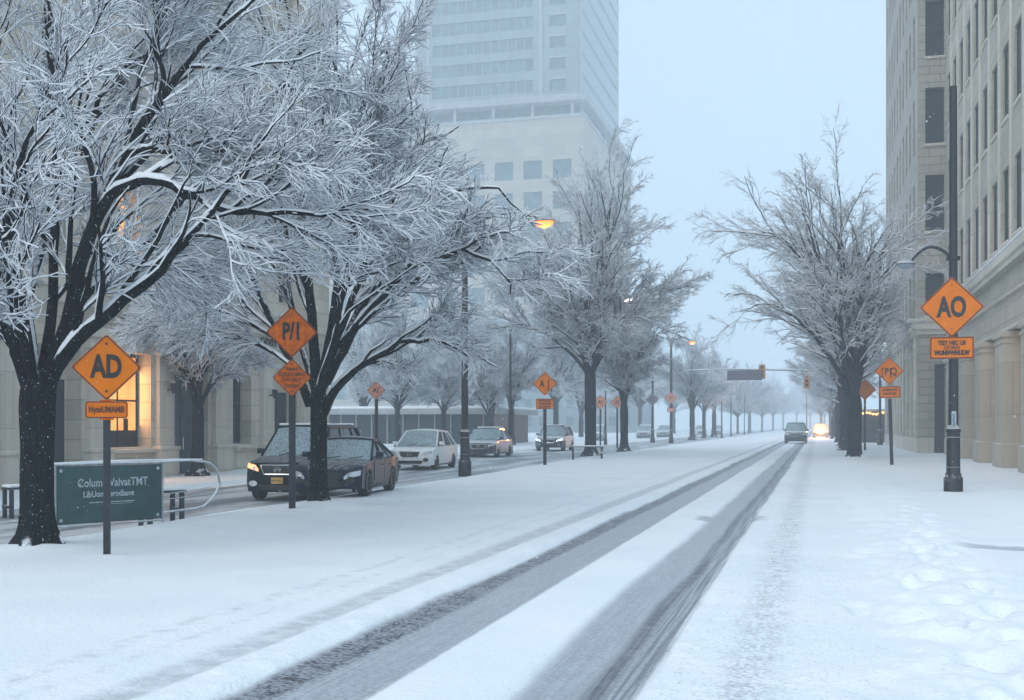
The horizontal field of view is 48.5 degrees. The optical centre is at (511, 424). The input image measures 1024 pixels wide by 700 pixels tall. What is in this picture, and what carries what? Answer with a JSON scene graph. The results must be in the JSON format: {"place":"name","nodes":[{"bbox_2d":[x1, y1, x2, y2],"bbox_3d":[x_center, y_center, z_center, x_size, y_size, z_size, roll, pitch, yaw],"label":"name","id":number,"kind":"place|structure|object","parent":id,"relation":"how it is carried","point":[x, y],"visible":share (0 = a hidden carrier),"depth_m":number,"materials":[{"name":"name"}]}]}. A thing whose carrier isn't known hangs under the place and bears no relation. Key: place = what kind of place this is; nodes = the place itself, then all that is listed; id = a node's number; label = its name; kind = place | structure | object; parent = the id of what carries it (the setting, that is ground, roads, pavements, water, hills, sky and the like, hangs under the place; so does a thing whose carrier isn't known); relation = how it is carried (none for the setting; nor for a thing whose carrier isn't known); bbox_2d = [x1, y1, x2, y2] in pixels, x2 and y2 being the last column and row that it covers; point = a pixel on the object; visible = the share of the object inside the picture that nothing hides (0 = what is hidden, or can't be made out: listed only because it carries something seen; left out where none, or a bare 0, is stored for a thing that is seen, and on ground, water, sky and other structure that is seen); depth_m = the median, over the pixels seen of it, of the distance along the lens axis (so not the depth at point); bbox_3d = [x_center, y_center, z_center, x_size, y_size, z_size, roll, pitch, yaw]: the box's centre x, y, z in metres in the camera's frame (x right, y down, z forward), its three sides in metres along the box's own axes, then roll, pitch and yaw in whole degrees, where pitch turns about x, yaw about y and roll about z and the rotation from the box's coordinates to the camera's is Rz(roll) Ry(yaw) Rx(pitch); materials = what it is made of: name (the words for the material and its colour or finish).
{"place":"outdoors","nodes":[
{"label":"outdoors","id":0,"kind":"place"},
{"bbox_2d":[54,459,220,527],"bbox_3d":[-6.452,1.248,19.899,0.162,1.304,3.308,0,0,38],"label":"notice board","id":1,"kind":"object","parent":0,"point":[137,492],"visible":0.92,"depth_m":19.45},
{"bbox_2d":[0,428,785,543],"bbox_3d":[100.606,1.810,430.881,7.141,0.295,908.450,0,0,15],"label":"side road","id":2,"kind":"structure","parent":0,"point":[231,498],"depth_m":37.93,"materials":[{"name":"snow"}]},
{"bbox_2d":[1,484,18,518],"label":"bench","id":3,"kind":"object","parent":2,"relation":"on","point":[11,488],"visible":0.44,"depth_m":23.73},
{"bbox_2d":[138,486,186,525],"bbox_3d":[-6.449,1.575,20.947,0.400,0.850,0.800,0,0,42],"label":"bench","id":4,"kind":"object","parent":2,"relation":"on","point":[170,489],"visible":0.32,"depth_m":21.05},
{"bbox_2d":[247,423,359,498],"bbox_3d":[-5.520,0.949,31.105,2.262,2.001,4.843,0,0,10],"label":"parked car","id":5,"kind":"object","parent":2,"relation":"on","point":[269,466],"visible":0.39,"depth_m":29.67,"materials":[{"name":"black paint"}]},
{"bbox_2d":[390,429,457,469],"bbox_3d":[-3.714,0.995,48.188,2.213,1.680,4.436,0,0,12],"label":"parked car","id":6,"kind":"object","parent":2,"relation":"on","point":[434,449],"visible":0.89,"depth_m":47.15,"materials":[{"name":"white paint"}]},
{"bbox_2d":[469,427,512,456],"bbox_3d":[-1.321,0.940,63.250,2.213,1.620,4.536,0,0,13],"label":"parked car","id":7,"kind":"object","parent":2,"relation":"on","point":[485,440],"visible":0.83,"depth_m":62.17,"materials":[{"name":"grey paint"}]},
{"bbox_2d":[458,212,554,476],"bbox_3d":[-0.211,-2.921,41.319,3.628,9.642,0.480,0,0,15],"label":"street lamp","id":8,"kind":"object","parent":2,"relation":"on","point":[464,466],"visible":0.76,"depth_m":41.60,"materials":[{"name":"black metal"}]},
{"bbox_2d":[508,328,512,452],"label":"utility pole","id":9,"kind":"object","parent":2,"relation":"on","point":[510,406],"visible":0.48,"depth_m":69.94,"materials":[{"name":"metal"}]},
{"bbox_2d":[535,425,573,450],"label":"parked car","id":10,"kind":"object","parent":2,"relation":"on","point":[561,436],"visible":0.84,"depth_m":76.80,"materials":[{"name":"grey paint"}]},
{"bbox_2d":[572,445,603,459],"bbox_3d":[3.817,1.515,57.374,1.600,0.970,0.400,0,0,0],"label":"bench","id":11,"kind":"object","parent":2,"relation":"on","point":[601,446],"visible":0.83,"depth_m":57.18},
{"bbox_2d":[596,395,607,447],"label":"road sign","id":12,"kind":"object","parent":2,"relation":"on","point":[601,402],"visible":0.81,"depth_m":87.96,"materials":[{"name":"metal"}]},
{"bbox_2d":[604,390,606,444],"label":"utility pole","id":13,"kind":"object","parent":2,"relation":"on","point":[605,433],"visible":0.84,"depth_m":99.93,"materials":[{"name":"metal"}]},
{"bbox_2d":[611,396,620,448],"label":"road sign","id":14,"kind":"object","parent":2,"relation":"on","point":[616,402],"visible":0.82,"depth_m":83.96,"materials":[{"name":"metal"}]},
{"bbox_2d":[574,270,688,453],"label":"street tree","id":15,"kind":"object","parent":2,"relation":"on","point":[632,369],"visible":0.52,"depth_m":73.41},
{"bbox_2d":[650,381,654,442],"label":"street lamp","id":16,"kind":"object","parent":2,"relation":"on","point":[652,439],"visible":0.94,"depth_m":111.90,"materials":[{"name":"black metal"}]},
{"bbox_2d":[646,393,658,405],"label":"road sign","id":17,"kind":"object","parent":16,"relation":"attached to","point":[652,399],"visible":1,"depth_m":111.74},
{"bbox_2d":[669,338,695,442],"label":"street lamp","id":18,"kind":"object","parent":2,"relation":"on","point":[671,439],"visible":0.77,"depth_m":109.17,"materials":[{"name":"black metal"}]},
{"bbox_2d":[665,392,676,411],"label":"road sign","id":19,"kind":"object","parent":18,"relation":"attached to","point":[670,397],"visible":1,"depth_m":107.74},
{"bbox_2d":[644,323,732,439],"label":"street tree","id":20,"kind":"object","parent":2,"relation":"on","point":[683,383],"visible":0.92,"depth_m":131.58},
{"bbox_2d":[695,425,707,435],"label":"parked car","id":21,"kind":"object","parent":2,"relation":"on","point":[698,429],"visible":0.63,"depth_m":173.96,"materials":[{"name":"white paint"}]},
{"bbox_2d":[668,331,744,437],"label":"street tree","id":22,"kind":"object","parent":2,"relation":"on","point":[718,398],"visible":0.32,"depth_m":151.53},
{"bbox_2d":[686,339,740,436],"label":"street tree","id":23,"kind":"object","parent":2,"relation":"on","point":[714,434],"visible":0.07,"depth_m":165.69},
{"bbox_2d":[730,390,731,436],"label":"utility pole","id":24,"kind":"object","parent":2,"relation":"on","point":[730,418],"visible":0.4,"depth_m":171.96,"materials":[{"name":"metal"}]},
{"bbox_2d":[717,363,762,433],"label":"street tree","id":25,"kind":"object","parent":2,"relation":"on","point":[737,405],"visible":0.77,"depth_m":214.24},
{"bbox_2d":[732,362,773,432],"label":"street tree","id":26,"kind":"object","parent":2,"relation":"on","point":[766,388],"visible":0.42,"depth_m":244.10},
{"bbox_2d":[745,372,782,431],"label":"street tree","id":27,"kind":"object","parent":2,"relation":"on","point":[766,408],"visible":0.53,"depth_m":288.71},
{"bbox_2d":[759,373,795,429],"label":"street tree","id":28,"kind":"object","parent":2,"relation":"on","point":[785,400],"visible":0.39,"depth_m":359.34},
{"bbox_2d":[772,374,803,429],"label":"street tree","id":29,"kind":"object","parent":2,"relation":"on","point":[793,401],"visible":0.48,"depth_m":429.03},
{"bbox_2d":[0,427,785,508],"bbox_3d":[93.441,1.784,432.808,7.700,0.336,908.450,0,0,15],"label":"snowy pavement","id":30,"kind":"structure","parent":0,"point":[238,476],"depth_m":39.55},
{"bbox_2d":[117,225,283,475],"bbox_3d":[-11.111,-3.011,40.207,6.166,9.662,6.391,0,0,-17],"label":"street tree","id":31,"kind":"object","parent":30,"relation":"on","point":[196,374],"visible":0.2,"depth_m":39.84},
{"bbox_2d":[367,381,384,438],"bbox_3d":[-6.084,0.019,50.982,0.826,3.962,0.112,0,0,7],"label":"road sign","id":32,"kind":"object","parent":30,"relation":"on","point":[376,390],"visible":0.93,"depth_m":50.95,"materials":[{"name":"metal"}]},
{"bbox_2d":[442,308,526,426],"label":"street tree","id":33,"kind":"object","parent":30,"relation":"on","point":[490,388],"visible":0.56,"depth_m":89.38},
{"bbox_2d":[477,302,558,444],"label":"street tree","id":34,"kind":"object","parent":30,"relation":"on","point":[529,357],"visible":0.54,"depth_m":91.36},
{"bbox_2d":[596,424,603,440],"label":"parked car","id":35,"kind":"object","parent":30,"relation":"on","point":[602,432],"visible":0.23,"depth_m":116.81,"materials":[{"name":"silver paint"}]},
{"bbox_2d":[635,424,650,437],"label":"parked car","id":36,"kind":"object","parent":30,"relation":"on","point":[643,430],"visible":0.7,"depth_m":138.27,"materials":[{"name":"silver paint"}]},
{"bbox_2d":[656,424,669,436],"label":"parked car","id":37,"kind":"object","parent":30,"relation":"on","point":[663,430],"visible":0.62,"depth_m":148.20,"materials":[{"name":"silver paint"}]},
{"bbox_2d":[0,427,808,664],"bbox_3d":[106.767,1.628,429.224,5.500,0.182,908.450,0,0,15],"label":"snow verge","id":38,"kind":"structure","parent":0,"point":[53,596],"depth_m":15.95,"materials":[{"name":"snow"}]},
{"bbox_2d":[72,335,140,554],"bbox_3d":[-5.235,0.421,14.688,0.836,3.158,0.099,0,0,-15],"label":"road sign","id":39,"kind":"object","parent":38,"relation":"on","point":[108,369],"visible":0.99,"depth_m":14.67,"materials":[{"name":"metal"}]},
{"bbox_2d":[0,0,472,546],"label":"street tree","id":40,"kind":"object","parent":38,"relation":"on","point":[268,162],"visible":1,"depth_m":15.46,"materials":[{"name":"white plant"}]},
{"bbox_2d":[267,307,316,508],"bbox_3d":[-4.348,-0.163,22.481,0.986,4.326,0.110,0,0,-5],"label":"road sign","id":41,"kind":"object","parent":38,"relation":"on","point":[291,331],"visible":1,"depth_m":22.44,"materials":[{"name":"metal"}]},
{"bbox_2d":[89,0,597,500],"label":"street tree","id":42,"kind":"object","parent":38,"relation":"on","point":[415,266],"visible":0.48,"depth_m":22.48,"materials":[{"name":"white plant"}]},
{"bbox_2d":[296,436,398,495],"bbox_3d":[-4.099,0.986,28.457,2.066,1.428,4.124,0,0,8],"label":"parked car","id":43,"kind":"object","parent":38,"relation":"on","point":[366,464],"visible":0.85,"depth_m":27.68,"materials":[{"name":"black paint"}]},
{"bbox_2d":[533,372,556,464],"bbox_3d":[1.381,-0.114,47.795,0.986,4.228,0.113,0,0,0],"label":"road sign","id":44,"kind":"object","parent":38,"relation":"on","point":[544,383],"visible":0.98,"depth_m":47.75,"materials":[{"name":"metal"}]},
{"bbox_2d":[786,374,812,421],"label":"street tree","id":45,"kind":"object","parent":38,"relation":"on","point":[799,408],"visible":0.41,"depth_m":518.16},
{"bbox_2d":[0,427,917,699],"bbox_3d":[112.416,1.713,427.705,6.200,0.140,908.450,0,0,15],"label":"road","id":46,"kind":"structure","parent":0,"point":[746,573],"depth_m":10.03,"materials":[{"name":"snow"}]},
{"bbox_2d":[783,422,808,442],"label":"van","id":47,"kind":"object","parent":46,"relation":"on","point":[795,431],"visible":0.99,"depth_m":104.19,"materials":[{"name":"grey paint"}]},
{"bbox_2d":[812,423,828,437],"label":"parked car","id":48,"kind":"object","parent":46,"relation":"on","point":[820,429],"visible":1,"depth_m":148.30,"materials":[{"name":"grey paint"}]},
{"bbox_2d":[4,1,1020,680],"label":"falling snow","id":49,"kind":"structure","parent":0,"point":[596,289],"depth_m":14.82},
{"bbox_2d":[384,427,774,449],"bbox_3d":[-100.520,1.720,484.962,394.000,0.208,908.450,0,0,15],"label":"snowy ground","id":50,"kind":"structure","parent":0,"point":[532,437],"depth_m":215.37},
{"bbox_2d":[0,0,328,490],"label":"stone building","id":51,"kind":"structure","parent":50,"relation":"on","point":[159,418],"depth_m":38.93,"materials":[{"name":"stone"}]},
{"bbox_2d":[42,22,55,96],"bbox_3d":[-14.120,-10.920,34.137,0.080,2.400,1.220,0,0,15],"label":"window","id":52,"kind":"structure","parent":51,"relation":"in","point":[52,39],"depth_m":34.44,"materials":[{"name":"grey glass"}]},
{"bbox_2d":[54,379,63,466],"bbox_3d":[-14.084,0.210,34.128,0.168,3.220,2.100,0,0,15],"label":"window","id":53,"kind":"structure","parent":51,"relation":"in","point":[59,420],"depth_m":34.86,"materials":[{"name":"glass"}]},
{"bbox_2d":[110,355,137,446],"bbox_3d":[-13.133,-0.820,37.807,0.080,3.100,2.300,0,0,15],"label":"window","id":54,"kind":"structure","parent":51,"relation":"in","point":[124,431],"depth_m":38.41,"materials":[{"name":"yellow"}]},
{"bbox_2d":[175,375,192,473],"bbox_3d":[-12.111,0.010,41.467,0.168,3.620,2.100,0,0,15],"label":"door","id":55,"kind":"structure","parent":51,"relation":"in","point":[183,415],"depth_m":41.69,"materials":[{"name":"metal"}]},
{"bbox_2d":[233,377,240,442],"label":"window","id":56,"kind":"structure","parent":51,"relation":"in","point":[236,386],"depth_m":45.58,"materials":[{"name":"grey glass"}]},
{"bbox_2d":[275,392,285,429],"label":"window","id":57,"kind":"structure","parent":51,"relation":"in","point":[280,401],"depth_m":49.22,"materials":[{"name":"glass"}]},
{"bbox_2d":[337,304,425,405],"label":"street tree","id":58,"kind":"object","parent":50,"relation":"on","point":[363,401],"visible":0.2,"depth_m":109.28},
{"bbox_2d":[341,297,454,446],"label":"street tree","id":59,"kind":"object","parent":50,"relation":"on","point":[390,394],"visible":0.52,"depth_m":83.55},
{"bbox_2d":[329,406,537,443],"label":"glass pavilion","id":60,"kind":"structure","parent":50,"relation":"on","point":[419,417],"depth_m":97.72,"materials":[{"name":"glass"}]},
{"bbox_2d":[405,297,502,430],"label":"street tree","id":61,"kind":"object","parent":50,"relation":"on","point":[452,389],"visible":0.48,"depth_m":87.02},
{"bbox_2d":[432,300,516,405],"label":"street tree","id":62,"kind":"object","parent":50,"relation":"on","point":[472,404],"depth_m":130.17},
{"bbox_2d":[329,0,633,405],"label":"glass tower","id":63,"kind":"structure","parent":50,"relation":"on","point":[507,117],"depth_m":262.11,"materials":[{"name":"glass"}]},
{"bbox_2d":[515,286,610,424],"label":"street tree","id":64,"kind":"object","parent":50,"relation":"on","point":[562,375],"visible":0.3,"depth_m":123.89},
{"bbox_2d":[481,318,651,432],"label":"building","id":65,"kind":"structure","parent":50,"relation":"on","point":[568,415],"depth_m":240.47,"materials":[{"name":"grey glass"}]},
{"bbox_2d":[563,360,613,436],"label":"street tree","id":66,"kind":"object","parent":50,"relation":"on","point":[578,398],"visible":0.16,"depth_m":149.46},
{"bbox_2d":[604,320,679,426],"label":"street tree","id":67,"kind":"object","parent":50,"relation":"on","point":[644,390],"visible":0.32,"depth_m":174.30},
{"bbox_2d":[645,343,688,433],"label":"street tree","id":68,"kind":"object","parent":50,"relation":"on","point":[675,405],"visible":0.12,"depth_m":209.68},
{"bbox_2d":[470,116,715,457],"bbox_3d":[4.032,-7.814,63.145,14.280,19.328,13.341,0,0,15],"label":"street tree","id":69,"kind":"object","parent":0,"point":[590,346],"visible":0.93,"depth_m":62.69,"materials":[{"name":"plant"}]},
{"bbox_2d":[329,0,885,459],"label":"sky","id":70,"kind":"structure","parent":0,"point":[784,112],"materials":[{"name":"blue"}]},
{"bbox_2d":[822,427,1023,699],"bbox_3d":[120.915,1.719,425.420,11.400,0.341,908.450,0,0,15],"label":"pavement","id":71,"kind":"structure","parent":0,"point":[950,585],"depth_m":13.95,"materials":[{"name":"snow"}]},
{"bbox_2d":[684,365,813,387],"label":"traffic signal","id":72,"kind":"object","parent":71,"relation":"on","point":[743,374],"visible":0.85,"depth_m":95.92,"materials":[{"name":"metal"}]},
{"bbox_2d":[801,385,826,422],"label":"street tree","id":73,"kind":"object","parent":71,"relation":"on","point":[820,413],"visible":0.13,"depth_m":300.20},
{"bbox_2d":[684,101,948,456],"bbox_3d":[16.324,-7.018,58.536,12.375,17.736,12.686,0,0,-43],"label":"street tree","id":74,"kind":"object","parent":71,"relation":"on","point":[841,299],"visible":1,"depth_m":57.11,"materials":[{"name":"plant"}]},
{"bbox_2d":[802,365,834,438],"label":"street tree","id":75,"kind":"object","parent":71,"relation":"on","point":[832,404],"visible":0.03,"depth_m":139.75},
{"bbox_2d":[793,385,861,435],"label":"street tree","id":76,"kind":"object","parent":71,"relation":"on","point":[820,404],"visible":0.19,"depth_m":179.42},
{"bbox_2d":[755,215,912,449],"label":"street tree","id":77,"kind":"object","parent":71,"relation":"on","point":[842,394],"visible":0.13,"depth_m":75.59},
{"bbox_2d":[784,342,884,441],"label":"street tree","id":78,"kind":"object","parent":71,"relation":"on","point":[818,389],"visible":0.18,"depth_m":112.32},
{"bbox_2d":[786,293,897,445],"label":"street tree","id":79,"kind":"object","parent":71,"relation":"on","point":[829,378],"visible":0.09,"depth_m":92.02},
{"bbox_2d":[859,379,875,449],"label":"road sign","id":80,"kind":"object","parent":71,"relation":"on","point":[867,389],"visible":0.8,"depth_m":75.95,"materials":[{"name":"metal"}]},
{"bbox_2d":[862,409,884,442],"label":"kiosk","id":81,"kind":"object","parent":71,"relation":"on","point":[872,425],"visible":0.34,"depth_m":108.75,"materials":[{"name":"glass"}]},
{"bbox_2d":[877,342,882,444],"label":"street lamp","id":82,"kind":"object","parent":71,"relation":"on","point":[879,441],"visible":0.45,"depth_m":96.90,"materials":[{"name":"black metal"}]},
{"bbox_2d":[875,358,902,464],"bbox_3d":[15.911,-0.419,47.811,1.146,4.839,0.112,-2,0,15],"label":"road sign","id":83,"kind":"object","parent":71,"relation":"on","point":[887,374],"visible":0.99,"depth_m":47.78,"materials":[{"name":"metal"}]},
{"bbox_2d":[881,0,945,452],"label":"stone building","id":84,"kind":"structure","parent":71,"relation":"on","point":[915,164],"depth_m":69.56,"materials":[{"name":"grey stone"}]},
{"bbox_2d":[925,273,943,314],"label":"window","id":85,"kind":"structure","parent":84,"relation":"in","point":[933,282],"depth_m":69.34,"materials":[{"name":"grey glass"}]},
{"bbox_2d":[925,175,943,230],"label":"window","id":86,"kind":"structure","parent":84,"relation":"in","point":[936,183],"depth_m":69.30,"materials":[{"name":"grey glass"}]},
{"bbox_2d":[925,88,943,142],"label":"window","id":87,"kind":"structure","parent":84,"relation":"in","point":[934,98],"depth_m":69.30,"materials":[{"name":"grey glass"}]},
{"bbox_2d":[925,1,943,55],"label":"window","id":88,"kind":"structure","parent":84,"relation":"in","point":[934,11],"depth_m":69.30,"materials":[{"name":"grey glass"}]},
{"bbox_2d":[935,364,943,452],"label":"door","id":89,"kind":"structure","parent":84,"relation":"in","point":[939,369],"depth_m":69.22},
{"bbox_2d":[896,85,962,491],"bbox_3d":[10.712,-3.375,29.202,1.638,10.550,0.470,0,0,15],"label":"street lamp","id":90,"kind":"object","parent":71,"relation":"on","point":[952,480],"visible":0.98,"depth_m":28.96,"materials":[{"name":"black metal"}]},
{"bbox_2d":[920,277,983,358],"bbox_3d":[11.165,-2.716,28.864,1.526,2.076,0.050,0,0,13],"label":"road sign","id":91,"kind":"object","parent":90,"relation":"attached to","point":[948,310],"visible":1,"depth_m":28.84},
{"bbox_2d":[943,0,1023,472],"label":"office building","id":92,"kind":"structure","parent":71,"relation":"on","point":[991,372],"depth_m":51.11,"materials":[{"name":"grey stone"}]},
{"bbox_2d":[958,135,962,196],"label":"window","id":93,"kind":"structure","parent":92,"relation":"in","point":[961,191],"depth_m":61.90,"materials":[{"name":"grey glass"}]},
{"bbox_2d":[958,41,962,103],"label":"window","id":94,"kind":"structure","parent":92,"relation":"in","point":[961,96],"depth_m":61.90,"materials":[{"name":"grey glass"}]},
{"bbox_2d":[961,229,962,285],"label":"window","id":95,"kind":"structure","parent":92,"relation":"in","point":[962,229],"depth_m":61.90,"materials":[{"name":"grey glass"}]},
{"bbox_2d":[965,220,969,282],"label":"window","id":96,"kind":"structure","parent":92,"relation":"in","point":[968,278],"depth_m":59.05,"materials":[{"name":"grey glass"}]},
{"bbox_2d":[965,121,969,185],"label":"window","id":97,"kind":"structure","parent":92,"relation":"in","point":[968,179],"depth_m":59.05,"materials":[{"name":"grey glass"}]},
{"bbox_2d":[965,22,969,87],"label":"window","id":98,"kind":"structure","parent":92,"relation":"in","point":[968,80],"depth_m":59.05,"materials":[{"name":"grey glass"}]},
{"bbox_2d":[972,209,977,275],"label":"window","id":99,"kind":"structure","parent":92,"relation":"in","point":[976,270],"depth_m":56.10,"materials":[{"name":"grey glass"}]},
{"bbox_2d":[972,105,977,172],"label":"window","id":100,"kind":"structure","parent":92,"relation":"in","point":[976,166],"depth_m":56.10,"materials":[{"name":"grey glass"}]},
{"bbox_2d":[972,1,977,70],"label":"window","id":101,"kind":"structure","parent":92,"relation":"in","point":[976,62],"depth_m":56.10,"materials":[{"name":"grey glass"}]},
{"bbox_2d":[981,197,986,267],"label":"window","id":102,"kind":"structure","parent":92,"relation":"in","point":[985,200],"depth_m":53.10,"materials":[{"name":"grey glass"}]},
{"bbox_2d":[981,87,986,159],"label":"window","id":103,"kind":"structure","parent":92,"relation":"in","point":[985,91],"depth_m":53.10,"materials":[{"name":"grey glass"}]},
{"bbox_2d":[981,0,986,51],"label":"window","id":104,"kind":"structure","parent":92,"relation":"in","point":[985,41],"depth_m":53.10,"materials":[{"name":"grey glass"}]},
{"bbox_2d":[990,184,996,258],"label":"window","id":105,"kind":"structure","parent":92,"relation":"in","point":[995,187],"depth_m":50.42,"materials":[{"name":"grey glass"}]},
{"bbox_2d":[990,67,996,144],"bbox_3d":[21.225,-14.090,49.900,0.220,3.180,1.660,0,0,15],"label":"window","id":106,"kind":"structure","parent":92,"relation":"in","point":[995,72],"depth_m":50.42,"materials":[{"name":"grey glass"}]},
{"bbox_2d":[990,0,996,29],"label":"window","id":107,"kind":"structure","parent":92,"relation":"in","point":[995,1],"depth_m":50.21,"materials":[{"name":"grey glass"}]},
{"bbox_2d":[1001,167,1008,248],"bbox_3d":[20.446,-8.990,47.003,0.220,3.180,1.660,0,0,15],"label":"window","id":108,"kind":"structure","parent":92,"relation":"in","point":[1007,171],"depth_m":47.23,"materials":[{"name":"grey glass"}]},
{"bbox_2d":[1001,43,1008,127],"bbox_3d":[20.446,-14.090,47.003,0.220,3.180,1.660,0,0,15],"label":"window","id":109,"kind":"structure","parent":92,"relation":"in","point":[1007,48],"depth_m":47.23,"materials":[{"name":"grey glass"}]},
{"bbox_2d":[1012,151,1021,237],"bbox_3d":[19.667,-8.990,44.106,0.220,3.180,1.660,0,0,15],"label":"window","id":110,"kind":"structure","parent":92,"relation":"in","point":[1019,228],"depth_m":44.42,"materials":[{"name":"grey glass"}]},
{"bbox_2d":[1012,19,1021,108],"bbox_3d":[19.667,-14.090,44.106,0.220,3.180,1.660,0,0,15],"label":"window","id":111,"kind":"structure","parent":92,"relation":"in","point":[1019,95],"depth_m":44.42,"materials":[{"name":"grey glass"}]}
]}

